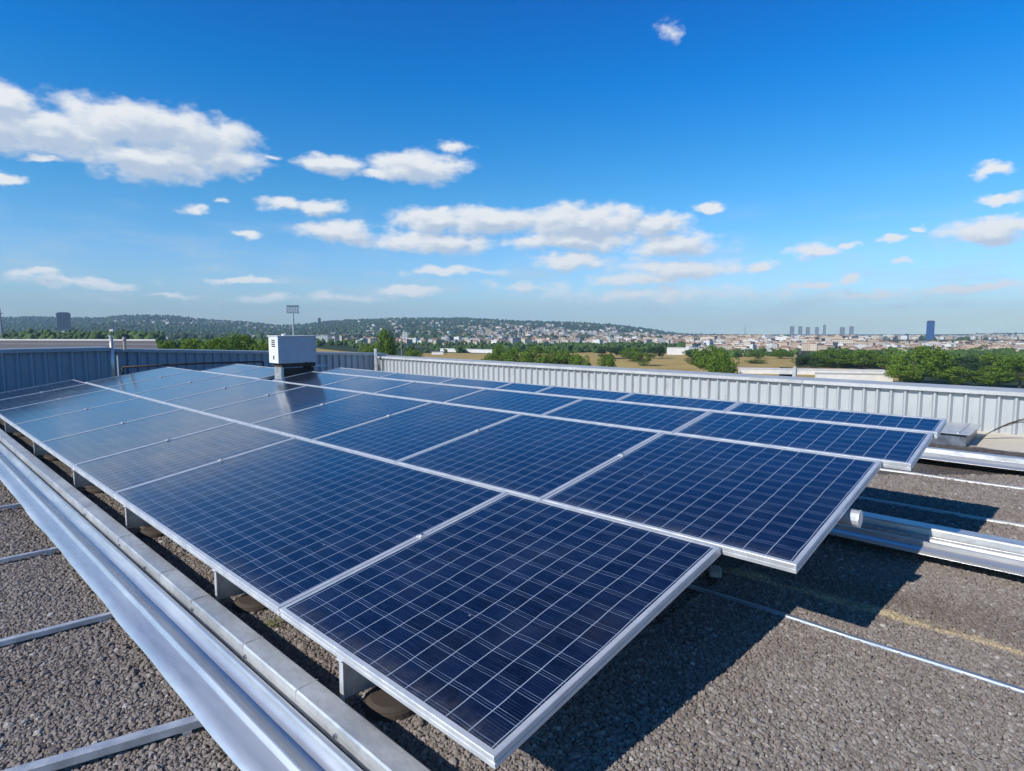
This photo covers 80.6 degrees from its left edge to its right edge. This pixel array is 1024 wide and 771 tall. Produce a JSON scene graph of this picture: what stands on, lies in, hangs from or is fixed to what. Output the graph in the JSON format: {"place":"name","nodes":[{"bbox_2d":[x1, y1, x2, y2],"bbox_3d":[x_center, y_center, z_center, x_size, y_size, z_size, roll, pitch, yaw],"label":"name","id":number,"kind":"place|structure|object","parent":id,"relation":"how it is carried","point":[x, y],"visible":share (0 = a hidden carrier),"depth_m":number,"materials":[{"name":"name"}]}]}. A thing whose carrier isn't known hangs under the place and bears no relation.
{"place":"outdoors","nodes":[
{"label":"outdoors","id":0,"kind":"place"},
{"bbox_2d":[249,393,431,440],"bbox_3d":[-1.799,0.301,6.379,1.316,0.058,1.432,5,16,43],"label":"solar panel","id":1,"kind":"object","parent":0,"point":[316,422],"visible":0.92,"depth_m":6.30,"materials":[{"name":"glass"}]},
{"bbox_2d":[0,0,1023,333],"label":"sky","id":2,"kind":"structure","parent":0,"point":[678,166],"materials":[{"name":"blue"}]},
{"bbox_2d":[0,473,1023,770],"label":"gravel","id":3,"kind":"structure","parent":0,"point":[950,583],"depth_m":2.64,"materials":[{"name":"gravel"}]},
{"bbox_2d":[3,317,1023,388],"bbox_3d":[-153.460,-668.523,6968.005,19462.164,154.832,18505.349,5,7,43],"label":"terrain","id":4,"kind":"structure","parent":0,"point":[926,380],"depth_m":709.76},
{"bbox_2d":[56,312,70,329],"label":"office tower","id":5,"kind":"structure","parent":4,"relation":"on","point":[63,320],"depth_m":2274.18,"materials":[{"name":"stone"}]},
{"bbox_2d":[0,339,157,348],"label":"neighbour roof","id":6,"kind":"structure","parent":4,"relation":"on","point":[44,343],"depth_m":47.17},
{"bbox_2d":[156,341,181,348],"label":"tree","id":7,"kind":"object","parent":4,"relation":"on","point":[163,346],"visible":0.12,"depth_m":188.36,"materials":[{"name":"green plant"}]},
{"bbox_2d":[174,338,214,349],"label":"tree","id":8,"kind":"object","parent":4,"relation":"on","point":[190,344],"visible":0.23,"depth_m":198.39,"materials":[{"name":"green plant"}]},
{"bbox_2d":[205,337,235,349],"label":"tree","id":9,"kind":"object","parent":4,"relation":"on","point":[215,342],"visible":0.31,"depth_m":213.71,"materials":[{"name":"green plant"}]},
{"bbox_2d":[220,332,256,349],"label":"tree","id":10,"kind":"object","parent":4,"relation":"on","point":[243,342],"visible":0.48,"depth_m":236.73,"materials":[{"name":"green plant"}]},
{"bbox_2d":[248,341,268,350],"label":"tree","id":11,"kind":"object","parent":4,"relation":"on","point":[262,347],"visible":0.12,"depth_m":202.99,"materials":[{"name":"green plant"}]},
{"bbox_2d":[286,305,298,334],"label":"floodlight mast","id":12,"kind":"object","parent":4,"relation":"on","point":[292,309],"visible":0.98,"depth_m":208.42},
{"bbox_2d":[358,344,374,352],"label":"tree","id":13,"kind":"object","parent":4,"relation":"on","point":[370,349],"visible":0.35,"depth_m":327.50,"materials":[{"name":"green plant"}]},
{"bbox_2d":[374,328,397,355],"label":"tree","id":14,"kind":"object","parent":4,"relation":"on","point":[386,342],"visible":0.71,"depth_m":325.51,"materials":[{"name":"green plant"}]},
{"bbox_2d":[403,347,423,356],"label":"tree","id":15,"kind":"object","parent":4,"relation":"on","point":[413,353],"visible":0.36,"depth_m":327.82,"materials":[{"name":"green plant"}]},
{"bbox_2d":[436,348,492,352],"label":"warehouse","id":16,"kind":"structure","parent":4,"relation":"on","point":[473,350],"depth_m":652.29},
{"bbox_2d":[491,343,505,360],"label":"tree","id":17,"kind":"object","parent":4,"relation":"on","point":[498,351],"visible":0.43,"depth_m":343.52,"materials":[{"name":"green plant"}]},
{"bbox_2d":[0,314,1023,340],"bbox_3d":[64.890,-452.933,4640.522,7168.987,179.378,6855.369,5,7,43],"label":"woodland","id":18,"kind":"object","parent":4,"relation":"on","point":[194,330],"visible":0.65,"depth_m":2899.25,"materials":[{"name":"plant"}]},
{"bbox_2d":[1,328,1023,367],"bbox_3d":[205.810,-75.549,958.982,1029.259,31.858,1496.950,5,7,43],"label":"hedgerows","id":19,"kind":"object","parent":4,"relation":"on","point":[157,336],"visible":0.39,"depth_m":641.43,"materials":[{"name":"plant"}]},
{"bbox_2d":[498,347,529,361],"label":"tree","id":20,"kind":"object","parent":4,"relation":"on","point":[511,355],"visible":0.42,"depth_m":332.33,"materials":[{"name":"green plant"}]},
{"bbox_2d":[519,345,563,363],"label":"tree","id":21,"kind":"object","parent":4,"relation":"on","point":[539,357],"visible":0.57,"depth_m":325.67,"materials":[{"name":"green plant"}]},
{"bbox_2d":[61,315,1023,353],"bbox_3d":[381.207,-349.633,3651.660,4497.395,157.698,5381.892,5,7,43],"label":"distant town","id":22,"kind":"object","parent":4,"relation":"on","point":[499,333],"visible":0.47,"depth_m":1656.77,"materials":[{"name":"concrete"}]},
{"bbox_2d":[546,350,580,364],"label":"tree","id":23,"kind":"object","parent":4,"relation":"on","point":[565,357],"visible":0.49,"depth_m":322.96,"materials":[{"name":"green plant"}]},
{"bbox_2d":[570,353,591,365],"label":"tree","id":24,"kind":"object","parent":4,"relation":"on","point":[576,361],"visible":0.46,"depth_m":314.19,"materials":[{"name":"green plant"}]},
{"bbox_2d":[596,353,616,366],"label":"tree","id":25,"kind":"object","parent":4,"relation":"on","point":[608,361],"visible":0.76,"depth_m":298.87,"materials":[{"name":"green plant"}]},
{"bbox_2d":[596,346,624,356],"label":"tree","id":26,"kind":"object","parent":4,"relation":"on","point":[602,349],"visible":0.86,"depth_m":514.87,"materials":[{"name":"green plant"}]},
{"bbox_2d":[618,347,642,359],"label":"tree","id":27,"kind":"object","parent":4,"relation":"on","point":[629,354],"visible":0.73,"depth_m":474.63,"materials":[{"name":"green plant"}]},
{"bbox_2d":[631,351,655,365],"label":"tree","id":28,"kind":"object","parent":4,"relation":"on","point":[638,356],"visible":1,"depth_m":419.44,"materials":[{"name":"green plant"}]},
{"bbox_2d":[667,347,701,354],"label":"warehouse","id":29,"kind":"structure","parent":4,"relation":"on","point":[674,350],"depth_m":597.07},
{"bbox_2d":[681,350,706,363],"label":"tree","id":30,"kind":"object","parent":4,"relation":"on","point":[689,354],"visible":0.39,"depth_m":428.93,"materials":[{"name":"green plant"}]},
{"bbox_2d":[690,344,730,370],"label":"tree","id":31,"kind":"object","parent":4,"relation":"on","point":[702,357],"visible":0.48,"depth_m":329.84,"materials":[{"name":"green plant"}]},
{"bbox_2d":[705,352,739,373],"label":"tree","id":32,"kind":"object","parent":4,"relation":"on","point":[714,363],"visible":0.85,"depth_m":282.80,"materials":[{"name":"green plant"}]},
{"bbox_2d":[769,350,791,358],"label":"tree","id":33,"kind":"object","parent":4,"relation":"on","point":[779,354],"visible":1,"depth_m":516.28,"materials":[{"name":"green plant"}]},
{"bbox_2d":[790,354,824,367],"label":"tree","id":34,"kind":"object","parent":4,"relation":"on","point":[802,360],"visible":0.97,"depth_m":400.23,"materials":[{"name":"green plant"}]},
{"bbox_2d":[738,367,887,374],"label":"building","id":35,"kind":"structure","parent":4,"relation":"on","point":[802,371],"depth_m":342.29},
{"bbox_2d":[808,347,854,367],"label":"tree","id":36,"kind":"object","parent":4,"relation":"on","point":[829,360],"visible":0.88,"depth_m":396.15,"materials":[{"name":"green plant"}]},
{"bbox_2d":[832,339,852,343],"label":"distant building","id":37,"kind":"structure","parent":4,"relation":"on","point":[846,341],"depth_m":767.79,"materials":[{"name":"tile"}]},
{"bbox_2d":[814,372,892,381],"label":"building","id":38,"kind":"structure","parent":4,"relation":"on","point":[868,376],"depth_m":297.00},
{"bbox_2d":[842,349,880,368],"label":"tree","id":39,"kind":"object","parent":4,"relation":"on","point":[855,356],"visible":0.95,"depth_m":385.19,"materials":[{"name":"green plant"}]},
{"bbox_2d":[864,354,903,369],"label":"tree","id":40,"kind":"object","parent":4,"relation":"on","point":[881,359],"visible":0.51,"depth_m":378.65,"materials":[{"name":"green plant"}]},
{"bbox_2d":[884,363,923,382],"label":"tree","id":41,"kind":"object","parent":4,"relation":"on","point":[907,372],"visible":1,"depth_m":273.51,"materials":[{"name":"green plant"}]},
{"bbox_2d":[883,344,959,382],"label":"tree","id":42,"kind":"object","parent":4,"relation":"on","point":[936,359],"visible":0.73,"depth_m":281.45,"materials":[{"name":"green plant"}]},
{"bbox_2d":[926,320,934,339],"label":"office tower","id":43,"kind":"structure","parent":4,"relation":"on","point":[930,327],"depth_m":1491.68,"materials":[{"name":"blue glass"}]},
{"bbox_2d":[925,366,978,384],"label":"tree","id":44,"kind":"object","parent":4,"relation":"on","point":[946,374],"visible":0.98,"depth_m":272.18,"materials":[{"name":"green plant"}]},
{"bbox_2d":[949,355,984,369],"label":"tree","id":45,"kind":"object","parent":4,"relation":"on","point":[968,363],"visible":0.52,"depth_m":358.06,"materials":[{"name":"green plant"}]},
{"bbox_2d":[963,365,1018,386],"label":"tree","id":46,"kind":"object","parent":4,"relation":"on","point":[985,378],"visible":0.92,"depth_m":266.51,"materials":[{"name":"green plant"}]},
{"bbox_2d":[970,352,1016,368],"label":"tree","id":47,"kind":"object","parent":4,"relation":"on","point":[987,358],"visible":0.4,"depth_m":362.38,"materials":[{"name":"green plant"}]},
{"bbox_2d":[990,355,1023,388],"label":"tree","id":48,"kind":"object","parent":4,"relation":"on","point":[1018,362],"visible":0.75,"depth_m":265.62,"materials":[{"name":"green plant"}]},
{"bbox_2d":[418,351,796,375],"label":"field","id":49,"kind":"structure","parent":0,"point":[671,362],"depth_m":475.40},
{"bbox_2d":[779,366,900,381],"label":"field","id":50,"kind":"structure","parent":0,"point":[864,367],"depth_m":393.09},
{"bbox_2d":[837,508,862,527],"bbox_3d":[-2.675,0.283,7.313,12.307,0.092,0.092,5,16,43],"label":"mounting rail","id":51,"kind":"object","parent":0,"point":[852,517],"visible":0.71,"depth_m":3.09,"materials":[{"name":"metal"}]},
{"bbox_2d":[132,375,261,401],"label":"solar panel","id":52,"kind":"object","parent":51,"relation":"on","point":[190,388],"visible":0.85,"depth_m":9.18,"materials":[{"name":"glass"}]},
{"label":"rail","id":53,"kind":"object","parent":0,"visible":0},
{"bbox_2d":[0,380,87,399],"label":"solar panel","id":54,"kind":"object","parent":53,"relation":"on","point":[34,390],"visible":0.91,"depth_m":11.00,"materials":[{"name":"glass"}]},
{"bbox_2d":[0,383,107,410],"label":"solar panel","id":55,"kind":"object","parent":53,"relation":"on","point":[30,399],"visible":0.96,"depth_m":10.00,"materials":[{"name":"glass"}]},
{"bbox_2d":[40,409,235,468],"bbox_3d":[-4.048,0.517,6.534,1.596,0.058,1.493,5,16,43],"label":"solar panel","id":56,"kind":"object","parent":53,"relation":"on","point":[70,451],"visible":0.96,"depth_m":6.43,"materials":[{"name":"glass"}]},
{"bbox_2d":[73,422,296,497],"bbox_3d":[-2.988,0.612,5.530,1.358,0.058,1.493,5,16,43],"label":"solar panel","id":57,"kind":"object","parent":53,"relation":"on","point":[110,475],"visible":0.92,"depth_m":5.42,"materials":[{"name":"glass"}]},
{"bbox_2d":[113,437,508,615],"bbox_3d":[-1.517,0.745,4.138,2.730,0.058,1.493,5,16,43],"label":"solar panel","id":58,"kind":"object","parent":53,"relation":"on","point":[274,528],"visible":0.95,"depth_m":3.77,"materials":[{"name":"glass"}]},
{"bbox_2d":[279,492,720,769],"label":"solar panel","id":59,"kind":"object","parent":53,"relation":"on","point":[495,634],"visible":1,"depth_m":2.50,"materials":[{"name":"glass"}]},
{"label":"rail","id":60,"kind":"object","parent":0,"visible":0},
{"bbox_2d":[85,367,193,387],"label":"solar panel","id":61,"kind":"object","parent":60,"relation":"on","point":[132,377],"visible":0.82,"depth_m":11.19,"materials":[{"name":"glass"}]},
{"bbox_2d":[107,370,225,394],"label":"solar panel","id":62,"kind":"object","parent":60,"relation":"on","point":[157,383],"visible":0.89,"depth_m":10.17,"materials":[{"name":"glass"}]},
{"bbox_2d":[162,379,306,411],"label":"solar panel","id":63,"kind":"object","parent":60,"relation":"on","point":[208,400],"visible":0.84,"depth_m":8.21,"materials":[{"name":"glass"}]},
{"bbox_2d":[200,385,362,424],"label":"solar panel","id":64,"kind":"object","parent":60,"relation":"on","point":[259,409],"visible":0.87,"depth_m":7.24,"materials":[{"name":"glass"}]},
{"bbox_2d":[311,402,521,462],"bbox_3d":[-0.861,0.386,5.490,1.302,0.058,1.432,5,16,43],"label":"solar panel","id":65,"kind":"object","parent":60,"relation":"on","point":[395,438],"visible":0.88,"depth_m":5.40,"materials":[{"name":"glass"}]},
{"bbox_2d":[396,414,663,499],"bbox_3d":[0.128,0.475,4.554,1.456,0.058,1.432,5,16,43],"label":"solar panel","id":66,"kind":"object","parent":60,"relation":"on","point":[535,457],"visible":0.84,"depth_m":4.43,"materials":[{"name":"glass"}]},
{"bbox_2d":[542,432,881,573],"bbox_3d":[1.171,0.569,3.567,1.450,0.058,1.432,5,16,43],"label":"solar panel","id":67,"kind":"object","parent":60,"relation":"on","point":[784,509],"visible":0.96,"depth_m":3.38,"materials":[{"name":"glass"}]},
{"label":"rail","id":68,"kind":"object","parent":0,"visible":0},
{"bbox_2d":[203,364,263,374],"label":"solar panel","id":69,"kind":"object","parent":68,"relation":"on","point":[230,369],"visible":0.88,"depth_m":10.83,"materials":[{"name":"glass"}]},
{"bbox_2d":[227,367,274,379],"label":"solar panel","id":70,"kind":"object","parent":68,"relation":"on","point":[265,373],"visible":0.65,"depth_m":9.98,"materials":[{"name":"glass"}]},
{"bbox_2d":[272,371,359,386],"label":"solar panel","id":71,"kind":"object","parent":68,"relation":"on","point":[313,378],"visible":0.85,"depth_m":8.77,"materials":[{"name":"glass"}]},
{"bbox_2d":[319,376,414,393],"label":"solar panel","id":72,"kind":"object","parent":68,"relation":"on","point":[364,384],"visible":0.85,"depth_m":7.86,"materials":[{"name":"glass"}]},
{"bbox_2d":[373,382,486,402],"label":"solar panel","id":73,"kind":"object","parent":68,"relation":"on","point":[435,392],"visible":0.81,"depth_m":6.97,"materials":[{"name":"glass"}]},
{"bbox_2d":[444,389,583,415],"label":"solar panel","id":74,"kind":"object","parent":68,"relation":"on","point":[522,402],"visible":0.8,"depth_m":6.04,"materials":[{"name":"glass"}]},
{"bbox_2d":[542,398,711,432],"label":"solar panel","id":75,"kind":"object","parent":68,"relation":"on","point":[667,419],"visible":0.85,"depth_m":5.12,"materials":[{"name":"glass"}]},
{"bbox_2d":[674,411,932,470],"bbox_3d":[1.974,0.350,4.221,1.504,0.042,0.657,5,16,43],"label":"solar panel","id":76,"kind":"object","parent":68,"relation":"on","point":[900,449],"visible":0.94,"depth_m":4.10,"materials":[{"name":"glass"}]},
{"label":"rail","id":77,"kind":"object","parent":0,"visible":0},
{"bbox_2d":[323,368,397,377],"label":"solar panel","id":78,"kind":"object","parent":77,"relation":"on","point":[362,372],"visible":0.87,"depth_m":8.87,"materials":[{"name":"glass"}]},
{"bbox_2d":[379,373,457,383],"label":"solar panel","id":79,"kind":"object","parent":77,"relation":"on","point":[419,378],"visible":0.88,"depth_m":7.92,"materials":[{"name":"glass"}]},
{"bbox_2d":[438,378,513,388],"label":"solar panel","id":80,"kind":"object","parent":77,"relation":"on","point":[480,383],"visible":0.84,"depth_m":7.16,"materials":[{"name":"glass"}]},
{"bbox_2d":[496,382,552,392],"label":"solar panel","id":81,"kind":"object","parent":77,"relation":"on","point":[525,387],"visible":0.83,"depth_m":6.64,"materials":[{"name":"glass"}]},
{"bbox_2d":[536,386,634,400],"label":"solar panel","id":82,"kind":"object","parent":77,"relation":"on","point":[608,395],"visible":0.82,"depth_m":6.06,"materials":[{"name":"glass"}]},
{"bbox_2d":[617,393,740,411],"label":"solar panel","id":83,"kind":"object","parent":77,"relation":"on","point":[688,402],"visible":0.82,"depth_m":5.34,"materials":[{"name":"glass"}]},
{"bbox_2d":[725,402,946,438],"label":"solar panel","id":84,"kind":"object","parent":77,"relation":"on","point":[935,426],"visible":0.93,"depth_m":4.44,"materials":[{"name":"glass"}]},
{"bbox_3d":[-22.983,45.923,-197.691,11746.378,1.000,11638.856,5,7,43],"label":"ground","id":85,"kind":"structure","parent":0,"visible":0},
{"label":"building block","id":86,"kind":"structure","parent":85,"relation":"on","visible":0},
{"bbox_2d":[0,418,1023,770],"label":"roof","id":87,"kind":"structure","parent":86,"relation":"on","point":[1002,444],"depth_m":3.17,"materials":[{"name":"gravel"}]},
{"bbox_2d":[0,503,21,509],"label":"support bar","id":88,"kind":"object","parent":87,"relation":"on","point":[14,506],"visible":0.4,"depth_m":4.99,"materials":[{"name":"metal"}]},
{"bbox_2d":[5,422,24,436],"bbox_3d":[-6.855,0.575,8.411,0.247,0.262,0.312,5,7,43],"label":"bracket","id":89,"kind":"object","parent":87,"relation":"on","point":[9,428],"visible":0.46,"depth_m":8.39,"materials":[{"name":"metal"}]},
{"bbox_2d":[0,389,140,426],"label":"solar panel","id":90,"kind":"object","parent":89,"relation":"on","point":[26,413],"visible":0.94,"depth_m":8.82,"materials":[{"name":"glass"}]},
{"bbox_2d":[0,547,59,562],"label":"support bar","id":91,"kind":"object","parent":87,"relation":"on","point":[49,551],"visible":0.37,"depth_m":3.91,"materials":[{"name":"metal"}]},
{"bbox_2d":[32,441,59,460],"bbox_3d":[-5.261,0.719,6.902,0.247,0.262,0.312,5,7,43],"label":"bracket","id":92,"kind":"object","parent":87,"relation":"on","point":[39,450],"visible":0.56,"depth_m":6.88,"materials":[{"name":"metal"}]},
{"bbox_2d":[14,397,184,445],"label":"solar panel","id":93,"kind":"object","parent":92,"relation":"on","point":[38,431],"visible":0.96,"depth_m":7.59,"materials":[{"name":"glass"}]},
{"bbox_2d":[0,346,111,392],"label":"parapet wall","id":94,"kind":"structure","parent":87,"relation":"on","point":[21,368],"depth_m":12.87,"materials":[{"name":"metal"}]},
{"bbox_2d":[0,612,113,646],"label":"support bar","id":95,"kind":"object","parent":87,"relation":"on","point":[102,617],"visible":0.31,"depth_m":2.94,"materials":[{"name":"metal"}]},
{"bbox_2d":[71,469,103,494],"bbox_3d":[-3.812,0.849,5.530,0.247,0.262,0.312,5,7,43],"label":"bracket","id":96,"kind":"object","parent":87,"relation":"on","point":[80,480],"visible":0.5,"depth_m":5.51,"materials":[{"name":"metal"}]},
{"bbox_2d":[1,715,202,770],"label":"support bar","id":97,"kind":"object","parent":87,"relation":"on","point":[186,726],"visible":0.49,"depth_m":2.11,"materials":[{"name":"metal"}]},
{"bbox_2d":[108,335,126,376],"bbox_3d":[-8.962,-0.474,13.782,0.100,1.335,0.396,2,6,24],"label":"upright pipe","id":98,"kind":"object","parent":87,"relation":"on","point":[124,339],"visible":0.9,"depth_m":13.62,"materials":[{"name":"metal"}]},
{"bbox_2d":[123,506,165,538],"bbox_3d":[-2.616,0.957,4.398,0.247,0.262,0.312,5,7,43],"label":"bracket","id":99,"kind":"object","parent":87,"relation":"on","point":[134,520],"visible":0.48,"depth_m":4.38,"materials":[{"name":"metal"}]},
{"bbox_2d":[121,361,263,374],"bbox_3d":[-7.673,-0.233,14.792,0.049,0.662,3.244,5,8,44],"label":"conduit","id":100,"kind":"object","parent":87,"relation":"on","point":[122,369],"visible":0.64,"depth_m":14.58,"materials":[{"name":"metal"}]},
{"bbox_2d":[0,429,430,770],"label":"metal channel","id":101,"kind":"object","parent":87,"relation":"on","point":[247,717],"visible":1,"depth_m":2.66,"materials":[{"name":"metal"}]},
{"bbox_2d":[211,569,268,613],"bbox_3d":[-1.405,1.066,3.252,0.247,0.262,0.312,5,7,43],"label":"bracket","id":102,"kind":"object","parent":87,"relation":"on","point":[244,603],"visible":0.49,"depth_m":3.23,"materials":[{"name":"metal"}]},
{"bbox_2d":[114,348,387,379],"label":"parapet wall","id":103,"kind":"structure","parent":87,"relation":"on","point":[143,356],"depth_m":15.64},
{"bbox_2d":[268,334,328,378],"bbox_3d":[-3.365,-0.112,9.573,0.369,1.410,0.843,5,7,43],"label":"rooftop unit","id":104,"kind":"object","parent":87,"relation":"on","point":[285,350],"visible":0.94,"depth_m":9.34,"materials":[{"name":"white metal"}]},
{"bbox_2d":[335,657,414,723],"bbox_3d":[-0.492,1.148,2.388,0.247,0.262,0.312,5,7,43],"label":"bracket","id":105,"kind":"object","parent":87,"relation":"on","point":[379,704],"visible":0.47,"depth_m":2.36,"materials":[{"name":"metal"}]},
{"bbox_2d":[377,355,1023,434],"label":"parapet wall","id":106,"kind":"structure","parent":87,"relation":"on","point":[989,409],"depth_m":10.83,"materials":[{"name":"metal"}]},
{"bbox_2d":[708,565,721,577],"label":"stone block","id":107,"kind":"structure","parent":87,"relation":"on","point":[715,571],"depth_m":3.62,"materials":[{"name":"concrete"}]},
{"bbox_2d":[687,584,1023,692],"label":"metal strip","id":108,"kind":"object","parent":87,"relation":"on","point":[917,657],"visible":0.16,"depth_m":2.87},
{"bbox_2d":[829,511,1023,575],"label":"metal channel","id":109,"kind":"object","parent":87,"relation":"on","point":[996,553],"visible":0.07,"depth_m":3.95,"materials":[{"name":"metal"}]},
{"bbox_2d":[857,496,1023,526],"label":"metal strip","id":110,"kind":"object","parent":87,"relation":"on","point":[948,512],"visible":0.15,"depth_m":4.89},
{"bbox_2d":[880,468,1023,488],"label":"metal strip","id":111,"kind":"object","parent":87,"relation":"on","point":[948,478],"visible":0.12,"depth_m":5.98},
{"bbox_2d":[930,421,981,446],"bbox_3d":[5.526,0.602,8.453,1.550,0.180,1.130,5,7,43],"label":"duct box","id":112,"kind":"object","parent":87,"relation":"on","point":[960,434],"visible":0.33,"depth_m":7.75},
{"bbox_2d":[920,447,1023,470],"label":"metal channel","id":113,"kind":"object","parent":87,"relation":"on","point":[980,459],"visible":0.09,"depth_m":6.50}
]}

